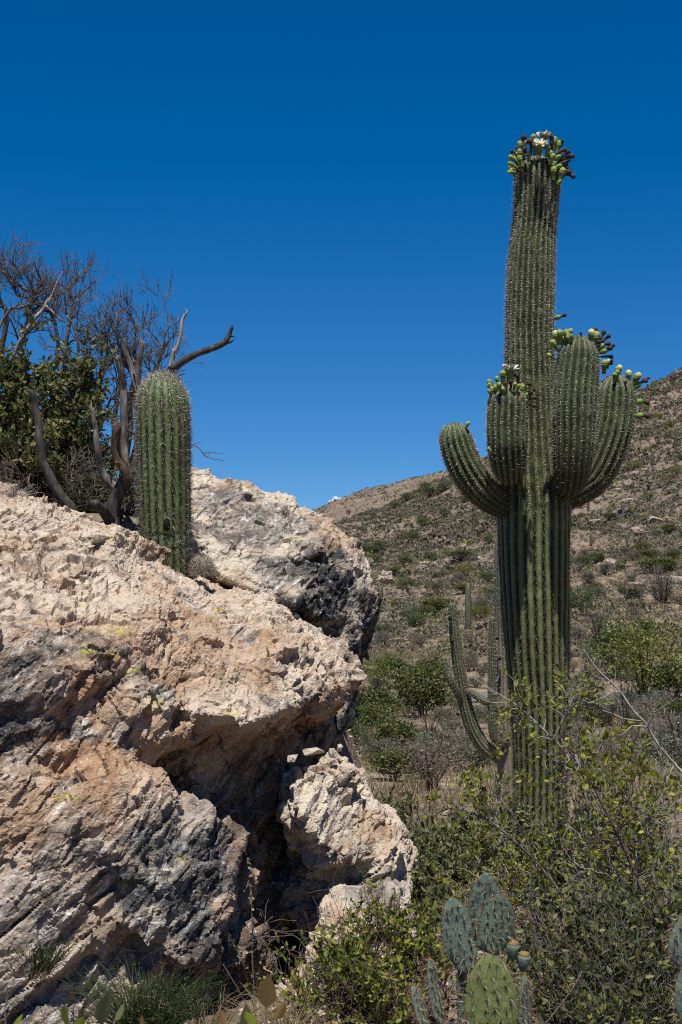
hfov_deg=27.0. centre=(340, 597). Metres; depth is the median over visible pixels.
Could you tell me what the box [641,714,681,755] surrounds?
grey bush
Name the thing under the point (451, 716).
dry bush
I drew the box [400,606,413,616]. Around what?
grey bush
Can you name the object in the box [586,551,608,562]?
olive bush
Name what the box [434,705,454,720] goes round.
grey bush
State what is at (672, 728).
ocotillo
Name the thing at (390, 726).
olive bush
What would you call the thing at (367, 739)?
olive bush
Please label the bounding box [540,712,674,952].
shrub branch
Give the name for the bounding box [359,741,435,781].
olive bush
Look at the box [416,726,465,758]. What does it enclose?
grey bush
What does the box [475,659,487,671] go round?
grey bush
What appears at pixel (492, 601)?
dry bush
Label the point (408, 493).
green bush
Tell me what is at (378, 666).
shrub
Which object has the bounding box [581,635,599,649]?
grey bush
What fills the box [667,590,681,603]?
dry bush
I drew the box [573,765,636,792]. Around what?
green bush
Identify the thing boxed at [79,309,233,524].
dead tree
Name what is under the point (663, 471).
saguaro
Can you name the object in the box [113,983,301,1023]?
grass tuft
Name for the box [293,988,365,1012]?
loose rock
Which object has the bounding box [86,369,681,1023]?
ground
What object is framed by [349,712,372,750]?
green bush
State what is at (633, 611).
dry bush
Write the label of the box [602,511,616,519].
olive bush
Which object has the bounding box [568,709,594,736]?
dry bush
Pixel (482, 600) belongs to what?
grey bush
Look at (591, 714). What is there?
olive bush
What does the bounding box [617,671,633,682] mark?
grey bush
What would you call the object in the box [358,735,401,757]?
grey bush
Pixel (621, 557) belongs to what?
dry bush
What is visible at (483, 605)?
olive bush
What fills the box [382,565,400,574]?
olive bush
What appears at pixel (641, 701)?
grey bush
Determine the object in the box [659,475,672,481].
palo verde tree
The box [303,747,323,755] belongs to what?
loose rock
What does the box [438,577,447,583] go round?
dry bush
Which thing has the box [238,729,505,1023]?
gravel
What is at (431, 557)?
green bush
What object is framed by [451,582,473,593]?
olive bush
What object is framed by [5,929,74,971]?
grass tuft
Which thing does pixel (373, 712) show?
olive bush
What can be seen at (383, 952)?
bare branch
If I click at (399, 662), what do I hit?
green bush
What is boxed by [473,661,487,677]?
bare bush
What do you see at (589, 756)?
dry bush
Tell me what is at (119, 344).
bare tree
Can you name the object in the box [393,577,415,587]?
green bush
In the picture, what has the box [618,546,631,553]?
grey bush
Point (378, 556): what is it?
green bush
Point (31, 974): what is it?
grass tuft
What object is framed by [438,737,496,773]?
grey bush
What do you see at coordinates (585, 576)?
grey bush
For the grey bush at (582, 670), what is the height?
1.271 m
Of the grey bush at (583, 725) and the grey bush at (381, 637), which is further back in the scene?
the grey bush at (381, 637)
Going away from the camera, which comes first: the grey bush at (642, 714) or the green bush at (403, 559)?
the grey bush at (642, 714)
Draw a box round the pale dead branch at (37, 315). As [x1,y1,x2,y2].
[11,271,64,358]
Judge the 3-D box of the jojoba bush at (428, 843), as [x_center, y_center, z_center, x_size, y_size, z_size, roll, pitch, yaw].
[0.617,1.757,9.033,0.933,1.025,1.913,0,0,-10]
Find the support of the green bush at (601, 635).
on the ground at (344, 739)
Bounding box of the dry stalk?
[223,883,283,1016]
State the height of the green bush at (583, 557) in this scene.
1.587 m
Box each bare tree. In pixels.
[0,229,108,395]
[35,264,207,482]
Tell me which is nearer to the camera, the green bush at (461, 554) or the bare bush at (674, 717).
the bare bush at (674, 717)
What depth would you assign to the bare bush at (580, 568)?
141.38 m
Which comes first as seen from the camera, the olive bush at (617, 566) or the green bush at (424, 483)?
the olive bush at (617, 566)
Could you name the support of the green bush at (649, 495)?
on the ground at (344, 739)
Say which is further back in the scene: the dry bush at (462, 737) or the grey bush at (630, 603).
the grey bush at (630, 603)
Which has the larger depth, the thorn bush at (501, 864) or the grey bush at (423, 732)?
the grey bush at (423, 732)
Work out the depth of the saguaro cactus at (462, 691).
15.80 m
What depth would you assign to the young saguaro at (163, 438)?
7.04 m
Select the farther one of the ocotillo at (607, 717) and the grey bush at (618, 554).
the grey bush at (618, 554)
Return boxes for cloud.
[328,496,340,502]
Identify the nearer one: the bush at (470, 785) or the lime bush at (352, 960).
the lime bush at (352, 960)
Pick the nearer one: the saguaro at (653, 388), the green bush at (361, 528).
the green bush at (361, 528)
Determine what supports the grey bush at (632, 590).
on the ground at (344, 739)
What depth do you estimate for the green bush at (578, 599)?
109.98 m
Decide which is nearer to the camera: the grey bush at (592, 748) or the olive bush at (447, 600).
the grey bush at (592, 748)
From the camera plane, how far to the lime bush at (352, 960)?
4.87 m
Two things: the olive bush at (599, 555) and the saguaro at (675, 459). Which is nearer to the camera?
the olive bush at (599, 555)
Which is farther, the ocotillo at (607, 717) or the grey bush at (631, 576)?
the grey bush at (631, 576)
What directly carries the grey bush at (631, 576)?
on the ground at (344, 739)
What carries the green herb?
on the ground at (344, 739)
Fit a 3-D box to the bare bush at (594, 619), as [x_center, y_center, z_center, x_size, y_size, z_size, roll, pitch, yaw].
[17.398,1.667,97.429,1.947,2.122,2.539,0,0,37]
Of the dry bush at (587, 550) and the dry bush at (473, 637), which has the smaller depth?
the dry bush at (473, 637)
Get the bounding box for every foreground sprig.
[0,988,22,1023]
[61,992,144,1023]
[220,975,286,1023]
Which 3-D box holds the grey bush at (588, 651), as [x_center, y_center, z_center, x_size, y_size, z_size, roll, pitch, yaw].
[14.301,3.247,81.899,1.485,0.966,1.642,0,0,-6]
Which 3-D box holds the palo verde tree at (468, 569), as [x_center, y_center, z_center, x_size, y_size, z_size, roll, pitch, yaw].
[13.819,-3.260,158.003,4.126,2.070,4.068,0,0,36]
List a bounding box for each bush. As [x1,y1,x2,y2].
[243,864,477,1023]
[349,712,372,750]
[354,683,410,721]
[354,694,399,728]
[355,526,368,531]
[357,732,377,746]
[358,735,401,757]
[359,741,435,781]
[360,733,376,757]
[362,541,378,552]
[362,707,426,751]
[363,655,383,665]
[366,672,394,692]
[367,554,381,561]
[369,630,400,646]
[369,650,419,686]
[371,538,393,549]
[373,622,398,633]
[374,783,524,927]
[378,646,397,659]
[378,719,429,747]
[380,651,474,717]
[381,729,478,790]
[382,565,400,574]
[387,501,398,506]
[388,695,402,712]
[389,554,416,564]
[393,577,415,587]
[397,736,421,748]
[398,491,414,500]
[399,529,421,541]
[399,697,416,713]
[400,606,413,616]
[400,740,443,764]
[401,612,433,626]
[401,735,460,778]
[404,612,423,623]
[405,653,452,686]
[406,733,452,750]
[407,630,436,647]
[409,604,419,612]
[412,516,433,525]
[414,483,438,497]
[415,606,438,616]
[416,479,429,487]
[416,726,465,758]
[417,596,447,610]
[422,702,461,730]
[423,550,437,559]
[424,766,575,949]
[428,582,444,591]
[434,548,489,560]
[434,585,444,594]
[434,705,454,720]
[435,478,451,490]
[437,569,448,575]
[437,597,453,605]
[437,717,464,733]
[438,507,450,515]
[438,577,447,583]
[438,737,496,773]
[438,739,486,769]
[444,694,472,710]
[446,727,487,744]
[447,572,464,582]
[448,577,461,582]
[450,726,468,742]
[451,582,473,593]
[454,703,487,723]
[455,856,681,1023]
[459,495,469,502]
[462,629,485,645]
[464,649,482,671]
[467,673,487,687]
[471,571,493,581]
[472,585,493,598]
[472,596,490,606]
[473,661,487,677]
[473,786,671,913]
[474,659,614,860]
[475,603,489,617]
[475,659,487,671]
[479,705,487,722]
[481,532,496,543]
[482,707,681,954]
[487,593,493,605]
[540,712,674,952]
[567,722,605,770]
[567,730,615,775]
[568,687,607,720]
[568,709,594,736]
[569,733,610,766]
[570,584,607,615]
[570,626,592,637]
[570,658,579,672]
[570,674,581,685]
[571,597,681,697]
[572,553,598,566]
[572,662,608,684]
[573,561,583,571]
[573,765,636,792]
[574,545,591,553]
[574,721,593,733]
[575,611,651,678]
[576,569,598,583]
[576,703,608,726]
[577,648,595,659]
[577,731,628,761]
[578,606,611,635]
[578,694,638,725]
[579,683,612,700]
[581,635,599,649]
[585,582,608,591]
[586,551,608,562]
[586,585,608,598]
[591,644,626,664]
[592,561,614,574]
[594,733,640,773]
[596,719,654,747]
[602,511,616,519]
[604,684,640,708]
[607,552,628,557]
[615,563,625,570]
[615,704,653,731]
[616,694,671,720]
[617,555,631,562]
[617,576,632,587]
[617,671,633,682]
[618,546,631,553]
[620,508,637,513]
[620,571,642,581]
[621,622,652,649]
[622,583,646,597]
[622,599,636,607]
[624,550,642,560]
[625,607,643,615]
[626,554,681,571]
[627,614,643,621]
[628,730,681,769]
[630,713,680,742]
[634,541,648,549]
[634,548,658,558]
[634,661,681,697]
[634,697,659,712]
[635,618,656,631]
[635,724,667,740]
[636,562,680,603]
[637,685,672,707]
[640,491,654,500]
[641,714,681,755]
[644,696,681,721]
[647,705,680,728]
[647,755,676,783]
[649,528,662,537]
[660,522,678,531]
[664,548,681,558]
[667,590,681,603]
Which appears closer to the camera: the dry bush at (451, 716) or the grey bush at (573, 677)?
the dry bush at (451, 716)
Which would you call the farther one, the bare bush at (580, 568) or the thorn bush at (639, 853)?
the bare bush at (580, 568)
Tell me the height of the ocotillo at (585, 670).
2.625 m
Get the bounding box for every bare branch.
[242,899,313,961]
[273,860,404,1022]
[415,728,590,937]
[517,904,666,1023]
[583,649,681,773]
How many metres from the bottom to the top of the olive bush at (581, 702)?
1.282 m
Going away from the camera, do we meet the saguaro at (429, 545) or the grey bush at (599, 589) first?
the grey bush at (599, 589)
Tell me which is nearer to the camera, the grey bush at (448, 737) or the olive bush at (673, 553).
the grey bush at (448, 737)
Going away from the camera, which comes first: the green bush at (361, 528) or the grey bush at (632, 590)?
the grey bush at (632, 590)
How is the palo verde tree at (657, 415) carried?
on the ground at (344, 739)
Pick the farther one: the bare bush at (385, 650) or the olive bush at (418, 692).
the bare bush at (385, 650)
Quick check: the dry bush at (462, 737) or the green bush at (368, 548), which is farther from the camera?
the green bush at (368, 548)
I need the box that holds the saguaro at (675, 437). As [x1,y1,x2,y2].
[669,425,681,445]
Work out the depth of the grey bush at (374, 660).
77.04 m
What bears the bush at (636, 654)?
on the ground at (344, 739)
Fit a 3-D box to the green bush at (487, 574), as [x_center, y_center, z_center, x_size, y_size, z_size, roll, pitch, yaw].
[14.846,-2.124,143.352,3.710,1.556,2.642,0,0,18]
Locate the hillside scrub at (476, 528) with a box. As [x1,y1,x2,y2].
[312,367,681,658]
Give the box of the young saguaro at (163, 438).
[131,367,195,580]
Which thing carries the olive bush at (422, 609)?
on the ground at (344, 739)
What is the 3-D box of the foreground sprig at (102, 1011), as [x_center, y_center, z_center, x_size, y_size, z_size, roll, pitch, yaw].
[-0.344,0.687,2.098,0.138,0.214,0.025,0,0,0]
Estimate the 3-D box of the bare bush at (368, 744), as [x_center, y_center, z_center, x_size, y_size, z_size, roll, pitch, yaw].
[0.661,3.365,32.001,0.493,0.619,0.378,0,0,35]
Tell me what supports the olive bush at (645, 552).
on the ground at (344, 739)
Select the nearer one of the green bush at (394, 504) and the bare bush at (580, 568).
the bare bush at (580, 568)
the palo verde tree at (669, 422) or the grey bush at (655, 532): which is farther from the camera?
the palo verde tree at (669, 422)
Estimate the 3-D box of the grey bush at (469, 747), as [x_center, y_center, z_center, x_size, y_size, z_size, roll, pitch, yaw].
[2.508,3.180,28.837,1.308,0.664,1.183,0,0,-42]
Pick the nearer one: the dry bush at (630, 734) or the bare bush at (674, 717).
the dry bush at (630, 734)
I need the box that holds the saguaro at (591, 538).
[589,532,592,545]
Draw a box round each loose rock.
[279,980,288,987]
[287,754,297,761]
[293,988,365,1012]
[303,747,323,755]
[328,748,337,757]
[337,744,342,751]
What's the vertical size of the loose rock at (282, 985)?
0.051 m
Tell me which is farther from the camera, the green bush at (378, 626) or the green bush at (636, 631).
the green bush at (378, 626)
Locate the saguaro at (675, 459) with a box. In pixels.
[674,453,676,465]
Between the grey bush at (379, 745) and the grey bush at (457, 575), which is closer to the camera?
the grey bush at (379, 745)
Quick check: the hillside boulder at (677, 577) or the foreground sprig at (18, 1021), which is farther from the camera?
the hillside boulder at (677, 577)
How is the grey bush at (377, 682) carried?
on the ground at (344, 739)
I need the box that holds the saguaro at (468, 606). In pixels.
[465,583,471,629]
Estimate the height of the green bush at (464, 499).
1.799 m
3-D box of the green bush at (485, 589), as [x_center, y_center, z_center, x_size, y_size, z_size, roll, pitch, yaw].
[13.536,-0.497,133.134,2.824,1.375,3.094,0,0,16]
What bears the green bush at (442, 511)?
on the ground at (344, 739)
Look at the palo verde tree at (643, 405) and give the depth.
349.86 m
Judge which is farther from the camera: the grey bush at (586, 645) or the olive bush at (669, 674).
the grey bush at (586, 645)
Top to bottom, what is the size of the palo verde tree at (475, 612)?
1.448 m
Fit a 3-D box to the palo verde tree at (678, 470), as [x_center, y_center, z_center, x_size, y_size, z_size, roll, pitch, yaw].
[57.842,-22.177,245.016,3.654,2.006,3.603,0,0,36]
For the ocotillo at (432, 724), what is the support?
on the ground at (344, 739)
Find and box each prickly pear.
[407,869,545,1023]
[662,913,681,1023]
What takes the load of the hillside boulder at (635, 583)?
on the ground at (344, 739)
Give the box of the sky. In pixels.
[0,0,681,509]
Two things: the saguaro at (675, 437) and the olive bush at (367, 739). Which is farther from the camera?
the saguaro at (675, 437)
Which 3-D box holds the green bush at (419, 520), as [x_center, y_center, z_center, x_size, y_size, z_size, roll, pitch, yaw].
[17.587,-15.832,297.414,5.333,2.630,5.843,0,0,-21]
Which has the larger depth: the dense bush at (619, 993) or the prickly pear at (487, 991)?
the dense bush at (619, 993)
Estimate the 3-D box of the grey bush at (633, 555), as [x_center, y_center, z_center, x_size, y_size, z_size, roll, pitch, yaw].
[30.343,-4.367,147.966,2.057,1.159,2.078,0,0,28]
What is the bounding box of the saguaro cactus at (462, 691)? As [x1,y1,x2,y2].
[440,535,513,816]
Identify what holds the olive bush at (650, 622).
on the ground at (344, 739)
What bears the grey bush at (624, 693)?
on the ground at (344, 739)
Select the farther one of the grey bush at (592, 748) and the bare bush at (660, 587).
the bare bush at (660, 587)
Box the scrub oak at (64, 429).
[0,305,136,512]
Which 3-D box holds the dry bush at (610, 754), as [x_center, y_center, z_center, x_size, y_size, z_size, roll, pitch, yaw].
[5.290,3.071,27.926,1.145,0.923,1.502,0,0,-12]
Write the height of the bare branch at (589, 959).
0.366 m
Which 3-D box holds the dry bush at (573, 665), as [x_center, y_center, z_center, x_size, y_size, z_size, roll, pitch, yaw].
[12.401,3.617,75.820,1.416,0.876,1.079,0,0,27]
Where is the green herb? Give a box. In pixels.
[49,955,238,1023]
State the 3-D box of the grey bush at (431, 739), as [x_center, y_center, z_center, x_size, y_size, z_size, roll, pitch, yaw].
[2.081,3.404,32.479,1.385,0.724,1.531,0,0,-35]
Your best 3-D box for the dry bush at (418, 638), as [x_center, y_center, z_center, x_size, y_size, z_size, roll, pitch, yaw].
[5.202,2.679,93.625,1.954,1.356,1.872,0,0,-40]
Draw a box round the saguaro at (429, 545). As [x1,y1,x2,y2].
[425,540,434,548]
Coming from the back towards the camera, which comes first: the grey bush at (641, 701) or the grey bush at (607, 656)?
the grey bush at (607, 656)
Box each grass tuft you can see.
[0,476,48,496]
[0,919,96,980]
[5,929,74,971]
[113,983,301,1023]
[213,981,352,1023]
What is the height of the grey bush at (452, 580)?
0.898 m
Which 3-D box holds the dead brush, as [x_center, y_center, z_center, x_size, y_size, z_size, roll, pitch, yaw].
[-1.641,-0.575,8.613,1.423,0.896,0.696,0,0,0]
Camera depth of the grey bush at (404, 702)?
53.41 m
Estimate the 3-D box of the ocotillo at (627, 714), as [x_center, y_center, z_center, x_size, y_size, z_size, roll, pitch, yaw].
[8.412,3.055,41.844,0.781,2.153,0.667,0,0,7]
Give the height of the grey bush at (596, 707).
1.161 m
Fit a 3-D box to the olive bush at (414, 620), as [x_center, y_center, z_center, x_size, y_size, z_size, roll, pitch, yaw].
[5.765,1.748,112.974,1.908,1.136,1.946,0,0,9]
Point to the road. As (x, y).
(485, 694)
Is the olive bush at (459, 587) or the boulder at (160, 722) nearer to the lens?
the boulder at (160, 722)
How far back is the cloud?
5928.04 m
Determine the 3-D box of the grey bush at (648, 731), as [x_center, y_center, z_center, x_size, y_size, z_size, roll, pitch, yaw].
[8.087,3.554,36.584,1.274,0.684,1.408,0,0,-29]
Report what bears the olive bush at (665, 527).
on the ground at (344, 739)
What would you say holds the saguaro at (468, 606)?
on the ground at (344, 739)
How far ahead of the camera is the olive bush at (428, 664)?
69.22 m
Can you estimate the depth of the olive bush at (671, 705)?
46.64 m
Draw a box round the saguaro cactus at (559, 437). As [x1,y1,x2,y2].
[437,130,649,879]
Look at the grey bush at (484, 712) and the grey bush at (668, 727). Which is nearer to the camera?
the grey bush at (668, 727)
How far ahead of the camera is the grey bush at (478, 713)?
45.68 m
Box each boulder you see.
[0,482,366,1023]
[190,467,395,735]
[276,752,418,1009]
[588,519,600,522]
[602,558,615,563]
[620,498,632,502]
[626,582,648,585]
[631,526,639,530]
[648,576,681,583]
[649,516,664,521]
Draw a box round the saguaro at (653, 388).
[647,379,660,392]
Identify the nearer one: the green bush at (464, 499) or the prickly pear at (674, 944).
the prickly pear at (674, 944)
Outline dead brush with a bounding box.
[0,435,137,513]
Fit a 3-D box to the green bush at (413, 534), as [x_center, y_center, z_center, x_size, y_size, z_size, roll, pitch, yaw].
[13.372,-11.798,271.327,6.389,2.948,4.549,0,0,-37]
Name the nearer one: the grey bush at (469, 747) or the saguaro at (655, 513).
the grey bush at (469, 747)
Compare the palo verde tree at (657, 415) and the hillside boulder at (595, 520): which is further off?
the palo verde tree at (657, 415)
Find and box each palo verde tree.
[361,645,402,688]
[450,562,479,576]
[462,603,492,618]
[622,459,644,468]
[639,403,651,409]
[651,412,662,418]
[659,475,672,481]
[663,420,674,426]
[668,464,681,473]
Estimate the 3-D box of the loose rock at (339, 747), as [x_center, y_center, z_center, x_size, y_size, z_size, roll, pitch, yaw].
[-0.004,0.647,6.117,0.027,0.033,0.030,0,0,0]
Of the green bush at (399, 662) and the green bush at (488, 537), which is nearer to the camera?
the green bush at (399, 662)
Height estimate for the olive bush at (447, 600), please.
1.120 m
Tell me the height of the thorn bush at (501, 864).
1.108 m
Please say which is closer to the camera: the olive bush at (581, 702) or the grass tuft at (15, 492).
the grass tuft at (15, 492)
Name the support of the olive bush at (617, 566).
on the ground at (344, 739)
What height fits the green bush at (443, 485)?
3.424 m
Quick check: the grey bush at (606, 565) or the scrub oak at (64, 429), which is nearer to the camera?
the scrub oak at (64, 429)
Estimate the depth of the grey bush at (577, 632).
95.62 m
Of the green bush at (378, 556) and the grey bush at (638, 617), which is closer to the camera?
the grey bush at (638, 617)
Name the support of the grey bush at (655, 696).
on the ground at (344, 739)
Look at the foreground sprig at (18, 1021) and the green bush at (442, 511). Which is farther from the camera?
the green bush at (442, 511)
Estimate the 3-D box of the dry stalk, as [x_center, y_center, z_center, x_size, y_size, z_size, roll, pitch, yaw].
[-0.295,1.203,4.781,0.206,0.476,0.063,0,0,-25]
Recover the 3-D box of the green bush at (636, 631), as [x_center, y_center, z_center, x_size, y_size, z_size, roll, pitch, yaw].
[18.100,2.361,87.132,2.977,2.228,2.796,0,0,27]
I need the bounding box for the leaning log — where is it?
[24,387,77,510]
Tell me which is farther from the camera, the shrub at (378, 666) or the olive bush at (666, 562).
the olive bush at (666, 562)
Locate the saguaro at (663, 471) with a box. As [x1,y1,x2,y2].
[662,465,668,476]
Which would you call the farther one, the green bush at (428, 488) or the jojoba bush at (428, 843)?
the green bush at (428, 488)
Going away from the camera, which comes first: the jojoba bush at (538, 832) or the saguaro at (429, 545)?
the jojoba bush at (538, 832)
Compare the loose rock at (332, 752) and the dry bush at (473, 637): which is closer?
the loose rock at (332, 752)
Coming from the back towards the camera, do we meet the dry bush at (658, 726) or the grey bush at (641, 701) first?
the grey bush at (641, 701)
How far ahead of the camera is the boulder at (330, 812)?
6.01 m
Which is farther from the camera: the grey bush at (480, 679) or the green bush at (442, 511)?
the green bush at (442, 511)
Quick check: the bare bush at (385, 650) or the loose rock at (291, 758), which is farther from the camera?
the bare bush at (385, 650)
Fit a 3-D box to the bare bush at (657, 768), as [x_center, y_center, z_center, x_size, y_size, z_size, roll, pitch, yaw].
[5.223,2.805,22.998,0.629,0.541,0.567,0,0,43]
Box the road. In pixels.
[360,692,681,703]
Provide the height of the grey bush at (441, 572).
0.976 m
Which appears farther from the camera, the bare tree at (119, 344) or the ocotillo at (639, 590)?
the ocotillo at (639, 590)
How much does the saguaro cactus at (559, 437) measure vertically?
6.164 m
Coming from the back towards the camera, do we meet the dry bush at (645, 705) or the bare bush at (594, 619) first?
the bare bush at (594, 619)
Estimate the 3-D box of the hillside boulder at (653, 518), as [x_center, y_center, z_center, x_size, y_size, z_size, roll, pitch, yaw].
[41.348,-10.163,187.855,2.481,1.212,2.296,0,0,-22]
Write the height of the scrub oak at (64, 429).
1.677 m
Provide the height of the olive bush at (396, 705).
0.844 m
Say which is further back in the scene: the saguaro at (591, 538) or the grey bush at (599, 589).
the saguaro at (591, 538)
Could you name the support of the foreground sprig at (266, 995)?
on the ground at (344, 739)
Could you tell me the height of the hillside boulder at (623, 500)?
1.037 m
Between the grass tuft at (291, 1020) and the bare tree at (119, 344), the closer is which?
the grass tuft at (291, 1020)
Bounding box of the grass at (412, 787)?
[351,630,681,829]
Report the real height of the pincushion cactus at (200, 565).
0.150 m
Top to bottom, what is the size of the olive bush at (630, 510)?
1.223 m
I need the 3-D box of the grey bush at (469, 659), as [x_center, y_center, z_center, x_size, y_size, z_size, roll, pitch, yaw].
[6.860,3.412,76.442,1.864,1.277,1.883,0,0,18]
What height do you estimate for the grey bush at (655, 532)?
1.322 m
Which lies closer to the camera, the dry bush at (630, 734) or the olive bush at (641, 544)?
the dry bush at (630, 734)
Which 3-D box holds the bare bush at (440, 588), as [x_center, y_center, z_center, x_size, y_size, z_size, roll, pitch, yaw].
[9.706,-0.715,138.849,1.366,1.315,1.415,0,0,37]
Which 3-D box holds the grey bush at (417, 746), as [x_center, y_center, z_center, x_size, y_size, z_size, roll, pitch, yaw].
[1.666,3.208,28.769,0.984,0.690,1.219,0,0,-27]
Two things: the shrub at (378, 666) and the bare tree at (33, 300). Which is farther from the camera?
the shrub at (378, 666)
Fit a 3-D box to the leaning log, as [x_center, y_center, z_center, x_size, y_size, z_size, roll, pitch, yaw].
[-1.652,-0.829,8.096,0.316,0.756,0.111,0,0,0]
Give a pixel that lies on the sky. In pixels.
(327, 182)
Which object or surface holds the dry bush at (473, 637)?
on the ground at (344, 739)
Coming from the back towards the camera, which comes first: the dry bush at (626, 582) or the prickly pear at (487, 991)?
the dry bush at (626, 582)
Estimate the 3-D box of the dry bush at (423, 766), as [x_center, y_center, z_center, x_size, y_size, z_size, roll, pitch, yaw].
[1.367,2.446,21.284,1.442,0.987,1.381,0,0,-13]
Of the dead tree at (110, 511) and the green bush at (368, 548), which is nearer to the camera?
the dead tree at (110, 511)
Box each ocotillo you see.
[419,708,444,733]
[569,650,604,713]
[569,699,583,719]
[599,700,619,732]
[613,669,639,731]
[632,588,643,599]
[663,701,681,765]
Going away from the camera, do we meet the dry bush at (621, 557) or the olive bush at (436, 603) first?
the olive bush at (436, 603)
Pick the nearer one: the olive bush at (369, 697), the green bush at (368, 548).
the olive bush at (369, 697)
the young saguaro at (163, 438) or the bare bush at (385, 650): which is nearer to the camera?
the young saguaro at (163, 438)
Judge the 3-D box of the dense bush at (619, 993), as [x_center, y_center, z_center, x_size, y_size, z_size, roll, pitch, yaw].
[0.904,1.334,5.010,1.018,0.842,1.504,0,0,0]
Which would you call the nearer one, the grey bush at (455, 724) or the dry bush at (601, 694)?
the grey bush at (455, 724)
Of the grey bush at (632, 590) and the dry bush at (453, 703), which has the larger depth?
the grey bush at (632, 590)
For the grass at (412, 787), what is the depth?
23.06 m
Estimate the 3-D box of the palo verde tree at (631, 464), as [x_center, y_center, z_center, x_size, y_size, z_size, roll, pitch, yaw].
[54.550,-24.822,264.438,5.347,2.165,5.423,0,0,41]
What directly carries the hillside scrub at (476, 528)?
on the ground at (344, 739)
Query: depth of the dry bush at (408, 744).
32.89 m
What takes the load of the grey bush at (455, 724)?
on the ground at (344, 739)
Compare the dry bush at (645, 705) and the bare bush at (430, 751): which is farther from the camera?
the dry bush at (645, 705)
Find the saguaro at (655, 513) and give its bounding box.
[653,506,656,516]
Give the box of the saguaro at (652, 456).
[647,448,653,465]
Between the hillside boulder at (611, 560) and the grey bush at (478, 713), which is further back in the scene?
the hillside boulder at (611, 560)
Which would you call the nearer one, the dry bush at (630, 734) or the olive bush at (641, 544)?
the dry bush at (630, 734)
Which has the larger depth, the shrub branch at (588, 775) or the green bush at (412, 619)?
the green bush at (412, 619)
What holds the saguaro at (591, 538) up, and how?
on the ground at (344, 739)
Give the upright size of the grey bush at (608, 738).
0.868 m
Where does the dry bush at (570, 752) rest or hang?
on the ground at (344, 739)
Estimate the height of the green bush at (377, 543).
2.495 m
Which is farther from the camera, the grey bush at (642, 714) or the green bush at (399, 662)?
the green bush at (399, 662)
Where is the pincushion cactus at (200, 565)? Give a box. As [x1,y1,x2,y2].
[187,552,216,577]
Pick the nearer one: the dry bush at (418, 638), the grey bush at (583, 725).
the grey bush at (583, 725)
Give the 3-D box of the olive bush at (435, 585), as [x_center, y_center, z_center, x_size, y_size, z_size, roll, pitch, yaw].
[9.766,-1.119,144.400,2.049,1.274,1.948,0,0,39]
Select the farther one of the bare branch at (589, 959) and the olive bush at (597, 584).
the olive bush at (597, 584)
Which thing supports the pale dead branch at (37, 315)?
on the scrub oak at (64, 429)
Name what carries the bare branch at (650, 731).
attached to the shrub branch at (588, 775)
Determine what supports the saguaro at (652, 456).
on the ground at (344, 739)
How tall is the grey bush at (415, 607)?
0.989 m
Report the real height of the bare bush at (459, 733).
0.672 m
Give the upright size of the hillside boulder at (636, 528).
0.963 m
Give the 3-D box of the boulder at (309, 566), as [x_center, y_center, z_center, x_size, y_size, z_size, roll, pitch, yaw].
[-0.449,0.021,8.491,1.360,1.701,2.573,0,0,-10]
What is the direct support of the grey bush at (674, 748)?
on the ground at (344, 739)

